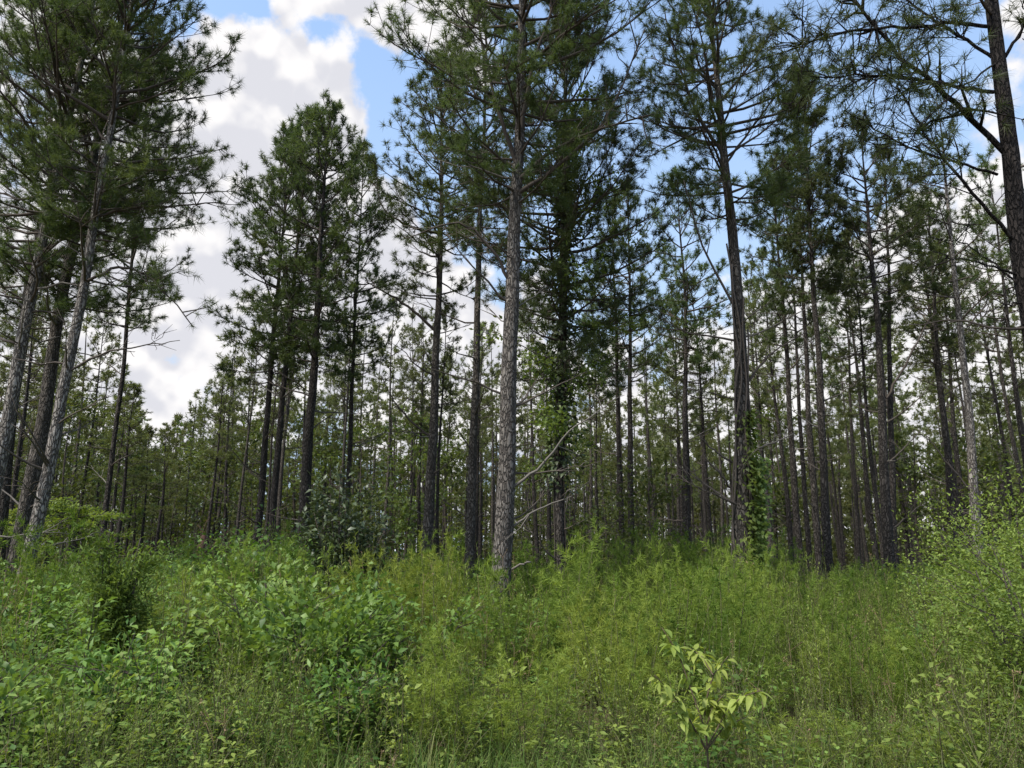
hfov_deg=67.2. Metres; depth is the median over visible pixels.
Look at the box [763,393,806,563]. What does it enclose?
pine tree
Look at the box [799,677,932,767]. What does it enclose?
goldenrod
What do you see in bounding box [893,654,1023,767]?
goldenrod
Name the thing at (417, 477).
pine tree
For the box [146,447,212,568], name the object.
young tree
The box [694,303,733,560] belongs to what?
pine tree
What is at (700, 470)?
pine tree
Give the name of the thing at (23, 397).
pine tree
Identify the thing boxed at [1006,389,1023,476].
pine tree
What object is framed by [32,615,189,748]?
broadleaf bush
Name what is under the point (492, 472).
pine tree
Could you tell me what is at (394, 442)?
pine tree
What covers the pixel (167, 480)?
pine tree
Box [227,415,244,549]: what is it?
pine tree
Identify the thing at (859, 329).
pine tree
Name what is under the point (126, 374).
pine tree
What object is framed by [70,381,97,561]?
pine tree
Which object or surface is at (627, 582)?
dog fennel
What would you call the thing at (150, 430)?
pine tree
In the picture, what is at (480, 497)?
pine tree
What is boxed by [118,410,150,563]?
pine tree
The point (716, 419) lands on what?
pine tree
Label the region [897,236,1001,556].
pine tree
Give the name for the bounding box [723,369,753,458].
pine tree
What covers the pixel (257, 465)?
pine tree
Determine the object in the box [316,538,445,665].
dog fennel
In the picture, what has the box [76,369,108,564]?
pine tree
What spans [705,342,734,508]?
pine tree
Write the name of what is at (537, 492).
pine tree
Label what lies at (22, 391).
pine tree
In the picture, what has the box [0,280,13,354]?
pine tree
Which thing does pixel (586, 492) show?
pine tree
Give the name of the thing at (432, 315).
pine tree
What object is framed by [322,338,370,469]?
pine tree
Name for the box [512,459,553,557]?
young tree
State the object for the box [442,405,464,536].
pine tree
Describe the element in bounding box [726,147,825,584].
pine tree
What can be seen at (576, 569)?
feathery undergrowth
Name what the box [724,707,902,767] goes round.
dog fennel
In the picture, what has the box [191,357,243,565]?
pine tree
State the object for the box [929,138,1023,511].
pine tree
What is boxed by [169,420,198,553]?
pine tree
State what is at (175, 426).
pine tree
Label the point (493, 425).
pine tree
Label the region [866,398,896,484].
pine tree
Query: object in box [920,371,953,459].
pine tree
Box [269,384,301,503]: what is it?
pine tree
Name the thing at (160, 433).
pine tree
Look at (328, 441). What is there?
young tree
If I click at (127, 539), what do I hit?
pine tree
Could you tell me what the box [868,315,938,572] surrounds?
pine tree
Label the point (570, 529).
young tree
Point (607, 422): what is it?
pine tree
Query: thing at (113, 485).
pine tree
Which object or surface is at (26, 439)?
pine tree
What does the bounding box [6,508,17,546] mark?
young tree
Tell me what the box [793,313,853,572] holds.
pine tree
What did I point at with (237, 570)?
dog fennel
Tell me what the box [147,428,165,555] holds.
pine tree
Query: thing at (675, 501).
pine tree
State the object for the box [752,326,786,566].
pine tree
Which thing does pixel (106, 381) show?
pine tree
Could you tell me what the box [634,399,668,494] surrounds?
pine tree
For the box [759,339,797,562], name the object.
pine tree
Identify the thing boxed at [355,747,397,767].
dried weed
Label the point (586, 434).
pine tree
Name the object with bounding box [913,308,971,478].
pine tree
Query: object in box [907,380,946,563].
pine tree
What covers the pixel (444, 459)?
young tree
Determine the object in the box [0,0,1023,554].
sky
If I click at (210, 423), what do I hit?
pine tree
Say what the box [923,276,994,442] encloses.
pine tree
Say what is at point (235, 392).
pine tree
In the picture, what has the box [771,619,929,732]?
dog fennel
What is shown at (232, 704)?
goldenrod
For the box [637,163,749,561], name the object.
pine tree
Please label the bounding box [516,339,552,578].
pine tree
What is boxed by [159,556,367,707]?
broadleaf bush
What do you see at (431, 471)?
pine tree
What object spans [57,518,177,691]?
cedar bush
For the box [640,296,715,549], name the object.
pine tree
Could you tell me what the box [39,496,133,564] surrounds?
young tree
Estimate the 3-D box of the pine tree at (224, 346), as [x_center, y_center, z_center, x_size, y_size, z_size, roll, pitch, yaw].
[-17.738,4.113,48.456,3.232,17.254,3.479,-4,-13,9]
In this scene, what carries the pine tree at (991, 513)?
on the ground at (595, 712)
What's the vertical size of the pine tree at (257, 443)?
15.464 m
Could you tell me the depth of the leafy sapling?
4.31 m
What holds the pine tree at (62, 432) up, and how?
on the ground at (595, 712)
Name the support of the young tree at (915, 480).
on the ground at (595, 712)
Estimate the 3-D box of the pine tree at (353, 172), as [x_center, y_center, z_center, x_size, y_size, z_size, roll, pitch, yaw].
[-6.531,-1.480,24.907,4.878,17.798,4.661,0,-13,0]
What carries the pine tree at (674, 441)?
on the ground at (595, 712)
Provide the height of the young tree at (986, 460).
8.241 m
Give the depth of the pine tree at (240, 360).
36.27 m
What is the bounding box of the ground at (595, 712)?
[2,570,1023,767]
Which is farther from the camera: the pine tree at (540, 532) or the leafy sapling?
the pine tree at (540, 532)
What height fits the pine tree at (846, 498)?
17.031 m
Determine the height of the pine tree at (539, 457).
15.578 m
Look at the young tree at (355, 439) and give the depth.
40.20 m
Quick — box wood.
[0,393,1023,570]
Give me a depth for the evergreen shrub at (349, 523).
12.96 m
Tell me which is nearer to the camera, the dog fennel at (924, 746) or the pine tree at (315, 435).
the dog fennel at (924, 746)
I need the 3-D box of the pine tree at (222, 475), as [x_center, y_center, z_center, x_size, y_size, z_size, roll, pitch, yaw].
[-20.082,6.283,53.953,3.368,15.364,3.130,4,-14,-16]
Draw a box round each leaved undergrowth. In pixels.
[0,487,1023,767]
[0,507,1023,767]
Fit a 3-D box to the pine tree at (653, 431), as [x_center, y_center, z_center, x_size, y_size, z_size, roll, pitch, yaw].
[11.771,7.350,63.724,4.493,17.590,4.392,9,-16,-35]
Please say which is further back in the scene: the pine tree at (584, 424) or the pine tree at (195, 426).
the pine tree at (584, 424)
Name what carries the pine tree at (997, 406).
on the ground at (595, 712)
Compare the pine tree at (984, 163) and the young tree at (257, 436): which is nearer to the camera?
the pine tree at (984, 163)
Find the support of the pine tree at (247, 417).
on the ground at (595, 712)
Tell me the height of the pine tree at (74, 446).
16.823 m
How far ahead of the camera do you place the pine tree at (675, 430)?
32.29 m
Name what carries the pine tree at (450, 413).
on the ground at (595, 712)
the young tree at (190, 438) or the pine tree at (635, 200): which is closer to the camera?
the pine tree at (635, 200)
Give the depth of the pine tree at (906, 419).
58.98 m
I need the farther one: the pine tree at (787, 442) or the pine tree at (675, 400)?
the pine tree at (787, 442)
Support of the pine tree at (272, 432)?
on the ground at (595, 712)
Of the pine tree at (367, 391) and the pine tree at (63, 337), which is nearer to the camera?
the pine tree at (63, 337)
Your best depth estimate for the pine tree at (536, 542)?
36.84 m
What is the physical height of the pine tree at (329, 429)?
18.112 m
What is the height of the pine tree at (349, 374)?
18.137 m
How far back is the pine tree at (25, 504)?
17.61 m
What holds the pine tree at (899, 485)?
on the ground at (595, 712)
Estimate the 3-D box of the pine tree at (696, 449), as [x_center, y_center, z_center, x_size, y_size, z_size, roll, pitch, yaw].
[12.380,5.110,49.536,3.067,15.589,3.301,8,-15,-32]
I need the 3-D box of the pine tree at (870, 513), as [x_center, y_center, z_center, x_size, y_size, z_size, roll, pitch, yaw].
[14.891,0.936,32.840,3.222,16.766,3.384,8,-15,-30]
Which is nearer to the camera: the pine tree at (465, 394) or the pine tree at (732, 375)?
the pine tree at (465, 394)
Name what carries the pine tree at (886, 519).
on the ground at (595, 712)
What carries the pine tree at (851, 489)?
on the ground at (595, 712)
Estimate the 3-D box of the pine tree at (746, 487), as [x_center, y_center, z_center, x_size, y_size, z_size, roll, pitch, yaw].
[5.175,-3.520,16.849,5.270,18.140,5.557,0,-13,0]
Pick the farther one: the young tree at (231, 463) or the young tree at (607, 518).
the young tree at (231, 463)
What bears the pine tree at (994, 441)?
on the ground at (595, 712)
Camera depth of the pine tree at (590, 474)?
36.52 m
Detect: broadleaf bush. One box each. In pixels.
[0,569,93,673]
[0,617,154,767]
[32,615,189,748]
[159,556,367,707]
[224,553,424,728]
[288,648,415,761]
[327,559,497,707]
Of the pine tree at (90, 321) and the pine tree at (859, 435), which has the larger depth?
the pine tree at (859, 435)
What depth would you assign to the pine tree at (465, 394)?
36.92 m
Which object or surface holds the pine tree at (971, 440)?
on the ground at (595, 712)
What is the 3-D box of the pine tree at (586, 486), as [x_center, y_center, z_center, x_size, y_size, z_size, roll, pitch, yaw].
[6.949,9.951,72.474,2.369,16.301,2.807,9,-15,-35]
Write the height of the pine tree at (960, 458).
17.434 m
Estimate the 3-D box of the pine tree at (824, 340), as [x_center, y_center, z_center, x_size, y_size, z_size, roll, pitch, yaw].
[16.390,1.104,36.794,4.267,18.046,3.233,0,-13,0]
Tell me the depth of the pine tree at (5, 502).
19.46 m
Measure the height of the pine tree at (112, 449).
19.166 m
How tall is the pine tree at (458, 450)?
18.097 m
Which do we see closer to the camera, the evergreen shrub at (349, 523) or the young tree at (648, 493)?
the evergreen shrub at (349, 523)
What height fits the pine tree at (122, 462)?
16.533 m
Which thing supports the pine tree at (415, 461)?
on the ground at (595, 712)
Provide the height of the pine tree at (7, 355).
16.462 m
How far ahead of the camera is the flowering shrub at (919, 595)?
11.08 m
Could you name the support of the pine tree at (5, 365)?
on the ground at (595, 712)
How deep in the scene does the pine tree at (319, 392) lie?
74.28 m
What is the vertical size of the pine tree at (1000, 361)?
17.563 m
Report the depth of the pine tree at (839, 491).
53.66 m
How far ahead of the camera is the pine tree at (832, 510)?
63.10 m
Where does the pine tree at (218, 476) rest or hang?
on the ground at (595, 712)
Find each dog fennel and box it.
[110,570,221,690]
[162,529,283,635]
[205,540,318,606]
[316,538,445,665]
[353,525,502,661]
[381,615,600,767]
[522,582,631,707]
[540,594,694,746]
[592,558,719,719]
[610,538,775,695]
[668,552,797,694]
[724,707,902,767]
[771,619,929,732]
[872,721,999,767]
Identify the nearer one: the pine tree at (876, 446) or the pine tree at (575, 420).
the pine tree at (575, 420)
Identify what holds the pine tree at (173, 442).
on the ground at (595, 712)
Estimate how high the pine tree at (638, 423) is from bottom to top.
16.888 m
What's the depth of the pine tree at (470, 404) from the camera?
58.73 m
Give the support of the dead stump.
on the ground at (595, 712)
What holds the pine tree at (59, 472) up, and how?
on the ground at (595, 712)
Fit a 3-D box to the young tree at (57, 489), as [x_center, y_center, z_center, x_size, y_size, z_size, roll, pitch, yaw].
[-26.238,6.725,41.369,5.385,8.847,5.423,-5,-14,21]
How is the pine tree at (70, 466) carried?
on the ground at (595, 712)
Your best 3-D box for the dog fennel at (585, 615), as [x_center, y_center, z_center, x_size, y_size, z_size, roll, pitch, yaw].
[0.907,3.061,9.192,1.605,1.443,1.824,0,-13,0]
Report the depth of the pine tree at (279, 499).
35.92 m
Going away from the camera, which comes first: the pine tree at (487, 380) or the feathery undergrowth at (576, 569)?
the feathery undergrowth at (576, 569)
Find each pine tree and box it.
[0,0,177,579]
[0,0,243,537]
[0,0,246,591]
[0,0,252,584]
[0,264,24,404]
[0,264,60,567]
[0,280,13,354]
[0,287,70,489]
[0,295,55,452]
[0,354,20,460]
[1,364,40,538]
[4,281,64,494]
[13,342,69,469]
[24,314,85,443]
[27,359,89,565]
[29,329,82,566]
[35,349,68,568]
[54,389,90,512]
[57,303,120,567]
[67,306,128,568]
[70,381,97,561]
[71,36,217,565]
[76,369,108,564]
[77,332,125,558]
[82,381,173,564]
[85,380,148,554]
[96,365,135,562]
[101,401,128,548]
[105,391,147,563]
[113,393,146,529]
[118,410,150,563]
[123,413,158,563]
[128,425,177,563]
[141,420,192,561]
[143,430,185,560]
[146,422,172,550]
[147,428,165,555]
[150,431,176,549]
[158,415,190,553]
[169,389,207,553]
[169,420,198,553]
[178,399,211,537]
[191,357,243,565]
[191,361,247,560]
[191,386,216,546]
[192,340,252,566]
[206,113,334,556]
[209,372,252,551]
[211,375,252,556]
[214,320,258,544]
[216,315,269,557]
[222,101,362,550]
[223,324,265,559]
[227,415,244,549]
[237,394,261,552]
[241,88,385,551]
[248,401,275,500]
[250,318,323,550]
[251,297,322,531]
[253,328,299,548]
[259,365,307,461]
[267,399,299,471]
[268,363,304,528]
[269,313,338,530]
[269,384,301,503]
[295,408,327,544]
[303,129,415,542]
[311,388,329,491]
[313,351,344,529]
[314,319,377,532]
[315,364,342,539]
[317,279,376,533]
[318,367,348,540]
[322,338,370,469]
[333,394,361,480]
[334,314,388,536]
[353,337,395,549]
[354,386,387,546]
[356,295,417,569]
[359,39,510,576]
[362,386,384,535]
[363,0,684,668]
[364,344,421,563]
[379,384,408,507]
[386,397,413,565]
[388,307,446,556]
[391,307,430,566]
[395,383,430,548]
[403,0,551,593]
[403,388,426,549]
[404,323,446,510]
[409,304,465,561]
[418,353,463,547]
[419,307,453,557]
[424,346,469,562]
[432,0,677,596]
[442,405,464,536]
[447,321,500,571]
[449,395,484,535]
[455,337,499,557]
[456,346,499,563]
[461,363,489,452]
[462,417,491,572]
[479,321,520,554]
[481,339,531,537]
[482,407,499,529]
[483,362,500,493]
[484,395,498,472]
[515,308,566,568]
[515,384,539,566]
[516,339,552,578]
[516,373,541,553]
[522,314,577,570]
[523,388,552,558]
[524,304,556,569]
[531,412,553,513]
[534,343,578,490]
[542,342,585,565]
[567,361,603,572]
[567,396,587,548]
[570,318,620,579]
[571,183,661,579]
[574,296,614,575]
[574,368,616,574]
[574,394,611,505]
[577,408,597,538]
[578,345,623,573]
[581,173,700,567]
[595,387,623,560]
[597,315,643,570]
[601,352,643,552]
[602,398,637,509]
[620,319,668,563]
[622,0,879,599]
[622,314,674,563]
[633,372,676,557]
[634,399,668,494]
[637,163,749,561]
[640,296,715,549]
[640,348,681,567]
[649,377,693,559]
[654,280,700,564]
[656,273,734,552]
[659,268,713,548]
[659,416,676,515]
[673,391,701,543]
[678,349,724,561]
[682,416,718,554]
[688,393,714,547]
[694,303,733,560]
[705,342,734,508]
[705,380,734,548]
[720,262,791,576]
[720,275,785,547]
[722,0,1023,349]
[722,391,734,495]
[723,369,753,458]
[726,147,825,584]
[731,312,778,548]
[744,247,804,575]
[749,357,786,528]
[751,59,860,586]
[751,144,844,579]
[752,189,842,579]
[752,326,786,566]
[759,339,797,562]
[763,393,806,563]
[772,413,800,511]
[776,380,798,478]
[782,293,848,530]
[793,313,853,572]
[797,383,831,506]
[803,109,948,595]
[807,357,859,569]
[809,231,894,576]
[812,391,849,563]
[824,232,898,577]
[825,142,946,583]
[825,220,901,572]
[826,322,872,566]
[827,398,850,569]
[833,362,876,571]
[833,394,861,564]
[848,356,898,511]
[849,393,896,490]
[859,273,920,574]
[863,363,917,473]
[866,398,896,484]
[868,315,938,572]
[869,158,1003,572]
[871,317,913,575]
[871,380,912,566]
[878,80,1011,569]
[879,202,1006,566]
[881,197,1004,565]
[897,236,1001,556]
[900,415,926,553]
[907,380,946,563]
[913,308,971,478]
[913,368,962,478]
[920,349,966,563]
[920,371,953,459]
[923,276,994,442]
[928,386,967,477]
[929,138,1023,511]
[931,396,968,498]
[951,201,1023,509]
[954,246,1023,552]
[961,364,1022,557]
[972,400,995,557]
[975,343,1022,544]
[975,402,1019,520]
[976,374,1019,564]
[978,391,1018,508]
[988,198,1023,391]
[990,312,1023,459]
[998,331,1023,440]
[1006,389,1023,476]
[1009,348,1023,460]
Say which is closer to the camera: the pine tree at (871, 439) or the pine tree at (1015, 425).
the pine tree at (1015, 425)
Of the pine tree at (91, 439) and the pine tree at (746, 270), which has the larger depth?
the pine tree at (746, 270)
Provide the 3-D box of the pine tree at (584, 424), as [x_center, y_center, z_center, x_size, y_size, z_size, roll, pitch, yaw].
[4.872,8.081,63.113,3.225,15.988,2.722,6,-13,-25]
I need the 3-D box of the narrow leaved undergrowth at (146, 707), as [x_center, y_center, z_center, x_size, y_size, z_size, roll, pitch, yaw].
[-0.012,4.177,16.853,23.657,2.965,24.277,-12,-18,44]
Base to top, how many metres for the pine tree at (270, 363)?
18.099 m
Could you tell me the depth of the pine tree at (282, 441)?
54.66 m
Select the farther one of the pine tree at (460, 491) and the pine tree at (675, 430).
the pine tree at (460, 491)
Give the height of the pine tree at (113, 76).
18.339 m
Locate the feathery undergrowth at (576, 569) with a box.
[0,507,1023,767]
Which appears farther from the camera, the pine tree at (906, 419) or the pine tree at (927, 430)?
the pine tree at (906, 419)
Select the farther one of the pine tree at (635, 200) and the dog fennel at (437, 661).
the pine tree at (635, 200)
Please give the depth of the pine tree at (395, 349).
55.60 m
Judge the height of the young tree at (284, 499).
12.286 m
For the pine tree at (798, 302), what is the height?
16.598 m
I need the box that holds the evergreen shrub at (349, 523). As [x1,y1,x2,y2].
[290,460,401,595]
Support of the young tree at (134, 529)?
on the ground at (595, 712)
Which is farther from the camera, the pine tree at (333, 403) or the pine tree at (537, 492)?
the pine tree at (537, 492)
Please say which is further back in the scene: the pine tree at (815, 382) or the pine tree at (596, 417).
the pine tree at (815, 382)
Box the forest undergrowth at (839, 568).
[35,561,992,601]
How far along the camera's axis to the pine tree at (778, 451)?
57.89 m
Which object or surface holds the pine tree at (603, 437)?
on the ground at (595, 712)
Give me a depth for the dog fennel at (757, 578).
10.14 m
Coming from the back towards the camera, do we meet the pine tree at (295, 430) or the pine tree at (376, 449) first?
the pine tree at (376, 449)
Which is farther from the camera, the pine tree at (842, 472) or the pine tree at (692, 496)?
the pine tree at (692, 496)
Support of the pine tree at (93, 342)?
on the ground at (595, 712)
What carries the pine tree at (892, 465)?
on the ground at (595, 712)
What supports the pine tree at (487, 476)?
on the ground at (595, 712)
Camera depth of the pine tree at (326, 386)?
50.43 m
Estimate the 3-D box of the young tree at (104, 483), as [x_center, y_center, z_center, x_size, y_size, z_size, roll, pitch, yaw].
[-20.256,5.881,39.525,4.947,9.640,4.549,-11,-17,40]
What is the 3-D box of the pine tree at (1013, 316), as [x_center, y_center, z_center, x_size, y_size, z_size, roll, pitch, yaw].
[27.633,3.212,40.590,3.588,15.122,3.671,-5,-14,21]
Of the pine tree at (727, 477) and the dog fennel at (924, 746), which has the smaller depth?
the dog fennel at (924, 746)
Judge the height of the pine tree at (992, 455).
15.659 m
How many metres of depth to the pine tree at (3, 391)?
34.06 m
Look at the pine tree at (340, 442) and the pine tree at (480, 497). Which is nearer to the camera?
the pine tree at (480, 497)
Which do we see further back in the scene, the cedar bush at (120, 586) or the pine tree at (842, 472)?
the pine tree at (842, 472)
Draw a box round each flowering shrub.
[871,435,1023,703]
[890,566,995,647]
[903,498,1023,743]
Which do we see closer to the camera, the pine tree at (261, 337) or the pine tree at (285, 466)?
the pine tree at (261, 337)
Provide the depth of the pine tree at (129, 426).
27.32 m
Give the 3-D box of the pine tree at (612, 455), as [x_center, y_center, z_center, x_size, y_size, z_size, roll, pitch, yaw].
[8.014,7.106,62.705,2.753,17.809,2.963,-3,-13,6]
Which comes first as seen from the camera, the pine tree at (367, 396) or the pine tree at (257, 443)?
the pine tree at (367, 396)
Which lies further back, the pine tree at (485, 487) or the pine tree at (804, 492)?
the pine tree at (485, 487)
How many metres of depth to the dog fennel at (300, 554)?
11.89 m
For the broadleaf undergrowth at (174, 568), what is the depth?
7.62 m
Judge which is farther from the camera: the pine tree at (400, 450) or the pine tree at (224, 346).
the pine tree at (400, 450)
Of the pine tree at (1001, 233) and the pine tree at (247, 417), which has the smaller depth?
the pine tree at (1001, 233)
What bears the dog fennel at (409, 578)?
on the ground at (595, 712)
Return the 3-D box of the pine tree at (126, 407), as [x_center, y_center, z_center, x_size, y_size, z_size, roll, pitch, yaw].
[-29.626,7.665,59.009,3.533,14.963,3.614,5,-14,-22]
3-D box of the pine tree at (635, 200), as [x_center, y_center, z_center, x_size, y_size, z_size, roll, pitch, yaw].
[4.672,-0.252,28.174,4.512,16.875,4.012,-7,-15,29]
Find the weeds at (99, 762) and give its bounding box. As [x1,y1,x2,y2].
[0,613,1023,767]
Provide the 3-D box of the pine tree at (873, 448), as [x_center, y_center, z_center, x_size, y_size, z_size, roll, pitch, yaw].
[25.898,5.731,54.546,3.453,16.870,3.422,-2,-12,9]
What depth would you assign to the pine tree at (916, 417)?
55.82 m
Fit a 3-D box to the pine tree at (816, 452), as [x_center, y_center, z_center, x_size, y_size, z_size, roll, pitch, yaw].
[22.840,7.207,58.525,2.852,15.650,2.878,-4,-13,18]
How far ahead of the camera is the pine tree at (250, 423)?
29.07 m
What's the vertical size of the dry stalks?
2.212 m
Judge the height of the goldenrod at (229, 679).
0.960 m
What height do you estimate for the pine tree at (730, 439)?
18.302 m
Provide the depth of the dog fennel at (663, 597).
8.44 m
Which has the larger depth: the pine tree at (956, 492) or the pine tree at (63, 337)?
the pine tree at (63, 337)
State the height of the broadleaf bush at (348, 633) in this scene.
1.616 m
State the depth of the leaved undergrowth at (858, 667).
7.61 m
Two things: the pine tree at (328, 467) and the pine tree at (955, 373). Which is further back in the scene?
the pine tree at (328, 467)
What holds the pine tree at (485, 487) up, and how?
on the ground at (595, 712)
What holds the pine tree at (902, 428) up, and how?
on the ground at (595, 712)
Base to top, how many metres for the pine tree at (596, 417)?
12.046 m
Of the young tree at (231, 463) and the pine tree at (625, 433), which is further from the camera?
the pine tree at (625, 433)
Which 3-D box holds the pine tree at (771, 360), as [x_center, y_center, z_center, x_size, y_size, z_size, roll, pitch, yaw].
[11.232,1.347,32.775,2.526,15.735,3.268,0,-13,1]
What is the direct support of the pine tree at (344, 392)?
on the ground at (595, 712)
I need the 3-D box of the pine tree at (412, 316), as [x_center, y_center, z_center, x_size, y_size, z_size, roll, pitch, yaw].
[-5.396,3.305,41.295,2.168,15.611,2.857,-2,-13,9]
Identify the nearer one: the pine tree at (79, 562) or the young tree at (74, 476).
the young tree at (74, 476)
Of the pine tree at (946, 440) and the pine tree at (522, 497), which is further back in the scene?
the pine tree at (522, 497)
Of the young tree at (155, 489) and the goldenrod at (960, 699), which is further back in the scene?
the young tree at (155, 489)
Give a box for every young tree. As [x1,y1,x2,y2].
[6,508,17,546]
[10,432,72,533]
[12,390,117,567]
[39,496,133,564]
[73,406,159,548]
[93,439,180,569]
[124,468,182,558]
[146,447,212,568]
[153,420,255,548]
[170,432,260,562]
[212,467,271,558]
[214,404,296,559]
[244,401,338,551]
[291,427,370,546]
[321,420,396,571]
[353,476,423,571]
[371,403,459,559]
[415,427,489,569]
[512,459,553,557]
[539,434,610,569]
[590,482,653,567]
[599,448,702,564]
[725,400,819,539]
[870,427,964,563]
[914,417,1023,558]
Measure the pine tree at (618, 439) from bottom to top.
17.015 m
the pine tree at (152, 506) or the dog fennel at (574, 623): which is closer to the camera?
the dog fennel at (574, 623)
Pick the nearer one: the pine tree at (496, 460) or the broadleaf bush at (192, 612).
the broadleaf bush at (192, 612)
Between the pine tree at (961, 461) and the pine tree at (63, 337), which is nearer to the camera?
the pine tree at (63, 337)
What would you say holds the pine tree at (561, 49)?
on the ground at (595, 712)
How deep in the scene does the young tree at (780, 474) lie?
43.87 m
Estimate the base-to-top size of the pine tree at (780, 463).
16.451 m
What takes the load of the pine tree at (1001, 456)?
on the ground at (595, 712)
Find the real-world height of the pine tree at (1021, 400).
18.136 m
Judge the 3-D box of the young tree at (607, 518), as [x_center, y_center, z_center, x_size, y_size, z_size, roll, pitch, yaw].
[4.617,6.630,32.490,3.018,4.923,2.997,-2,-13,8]
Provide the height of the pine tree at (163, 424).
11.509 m
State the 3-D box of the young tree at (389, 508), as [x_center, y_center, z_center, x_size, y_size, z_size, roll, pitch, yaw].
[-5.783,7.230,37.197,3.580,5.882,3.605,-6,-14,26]
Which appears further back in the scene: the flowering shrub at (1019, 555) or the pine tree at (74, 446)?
the pine tree at (74, 446)
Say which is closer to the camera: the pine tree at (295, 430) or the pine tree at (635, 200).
the pine tree at (635, 200)
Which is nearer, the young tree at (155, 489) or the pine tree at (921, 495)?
the young tree at (155, 489)
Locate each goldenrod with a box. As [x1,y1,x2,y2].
[118,670,267,767]
[171,628,285,746]
[465,704,635,767]
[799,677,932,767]
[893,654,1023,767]
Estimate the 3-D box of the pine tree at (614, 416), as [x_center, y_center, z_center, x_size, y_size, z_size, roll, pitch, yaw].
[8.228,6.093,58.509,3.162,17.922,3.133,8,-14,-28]
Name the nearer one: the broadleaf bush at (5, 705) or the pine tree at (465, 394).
the broadleaf bush at (5, 705)
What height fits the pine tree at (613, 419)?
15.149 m
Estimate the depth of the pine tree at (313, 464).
67.19 m
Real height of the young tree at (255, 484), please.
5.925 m
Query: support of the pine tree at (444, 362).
on the ground at (595, 712)
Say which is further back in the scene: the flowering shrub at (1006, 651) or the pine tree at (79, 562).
the pine tree at (79, 562)
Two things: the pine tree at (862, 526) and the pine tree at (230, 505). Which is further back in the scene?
the pine tree at (230, 505)
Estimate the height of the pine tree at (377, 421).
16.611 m
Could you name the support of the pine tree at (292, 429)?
on the ground at (595, 712)
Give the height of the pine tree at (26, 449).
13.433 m
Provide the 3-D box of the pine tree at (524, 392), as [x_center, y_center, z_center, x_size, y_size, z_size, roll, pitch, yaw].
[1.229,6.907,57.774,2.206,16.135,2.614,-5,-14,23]
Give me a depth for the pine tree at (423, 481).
49.71 m
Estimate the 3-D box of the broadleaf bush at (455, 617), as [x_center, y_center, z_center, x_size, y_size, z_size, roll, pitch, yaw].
[-1.061,2.603,7.951,1.824,1.565,1.719,0,-13,0]
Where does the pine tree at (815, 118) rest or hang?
on the ground at (595, 712)
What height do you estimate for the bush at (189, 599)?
1.524 m
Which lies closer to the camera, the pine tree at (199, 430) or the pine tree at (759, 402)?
the pine tree at (759, 402)
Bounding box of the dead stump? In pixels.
[196,519,231,568]
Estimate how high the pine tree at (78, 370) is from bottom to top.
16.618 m
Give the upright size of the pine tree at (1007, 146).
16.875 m
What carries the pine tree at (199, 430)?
on the ground at (595, 712)
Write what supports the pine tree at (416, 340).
on the ground at (595, 712)
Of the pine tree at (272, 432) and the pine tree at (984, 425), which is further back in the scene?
the pine tree at (984, 425)
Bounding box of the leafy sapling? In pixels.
[648,628,772,767]
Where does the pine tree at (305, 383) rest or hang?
on the ground at (595, 712)
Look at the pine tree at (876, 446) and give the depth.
63.39 m
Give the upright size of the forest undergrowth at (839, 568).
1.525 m
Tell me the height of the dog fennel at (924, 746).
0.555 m
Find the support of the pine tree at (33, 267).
on the ground at (595, 712)
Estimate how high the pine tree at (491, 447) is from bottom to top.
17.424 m
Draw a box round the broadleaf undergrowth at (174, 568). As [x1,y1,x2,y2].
[0,504,1023,767]
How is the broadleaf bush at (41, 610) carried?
on the ground at (595, 712)
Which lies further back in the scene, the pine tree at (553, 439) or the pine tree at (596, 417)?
the pine tree at (553, 439)
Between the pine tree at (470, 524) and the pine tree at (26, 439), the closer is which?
the pine tree at (470, 524)
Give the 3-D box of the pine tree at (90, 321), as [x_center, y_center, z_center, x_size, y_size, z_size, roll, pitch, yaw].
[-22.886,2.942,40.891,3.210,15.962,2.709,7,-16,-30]
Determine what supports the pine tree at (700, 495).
on the ground at (595, 712)
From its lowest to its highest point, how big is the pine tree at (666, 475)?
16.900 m
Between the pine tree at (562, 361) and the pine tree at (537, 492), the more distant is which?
the pine tree at (537, 492)
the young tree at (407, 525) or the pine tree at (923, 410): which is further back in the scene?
the pine tree at (923, 410)
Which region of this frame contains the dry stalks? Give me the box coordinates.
[0,523,1021,767]
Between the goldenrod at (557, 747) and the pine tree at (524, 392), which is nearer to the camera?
the goldenrod at (557, 747)
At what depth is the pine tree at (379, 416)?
58.69 m
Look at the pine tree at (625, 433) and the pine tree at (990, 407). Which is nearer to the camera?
the pine tree at (990, 407)
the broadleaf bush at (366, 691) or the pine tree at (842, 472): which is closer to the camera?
the broadleaf bush at (366, 691)
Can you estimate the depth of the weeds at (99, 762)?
5.13 m
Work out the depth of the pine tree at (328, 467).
58.24 m
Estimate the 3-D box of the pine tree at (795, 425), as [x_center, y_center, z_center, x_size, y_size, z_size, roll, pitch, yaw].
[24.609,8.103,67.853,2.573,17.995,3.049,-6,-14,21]
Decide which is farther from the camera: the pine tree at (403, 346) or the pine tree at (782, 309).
the pine tree at (403, 346)
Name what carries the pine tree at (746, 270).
on the ground at (595, 712)
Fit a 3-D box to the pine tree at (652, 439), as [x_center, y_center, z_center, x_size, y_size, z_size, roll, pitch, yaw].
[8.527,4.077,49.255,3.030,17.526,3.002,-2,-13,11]

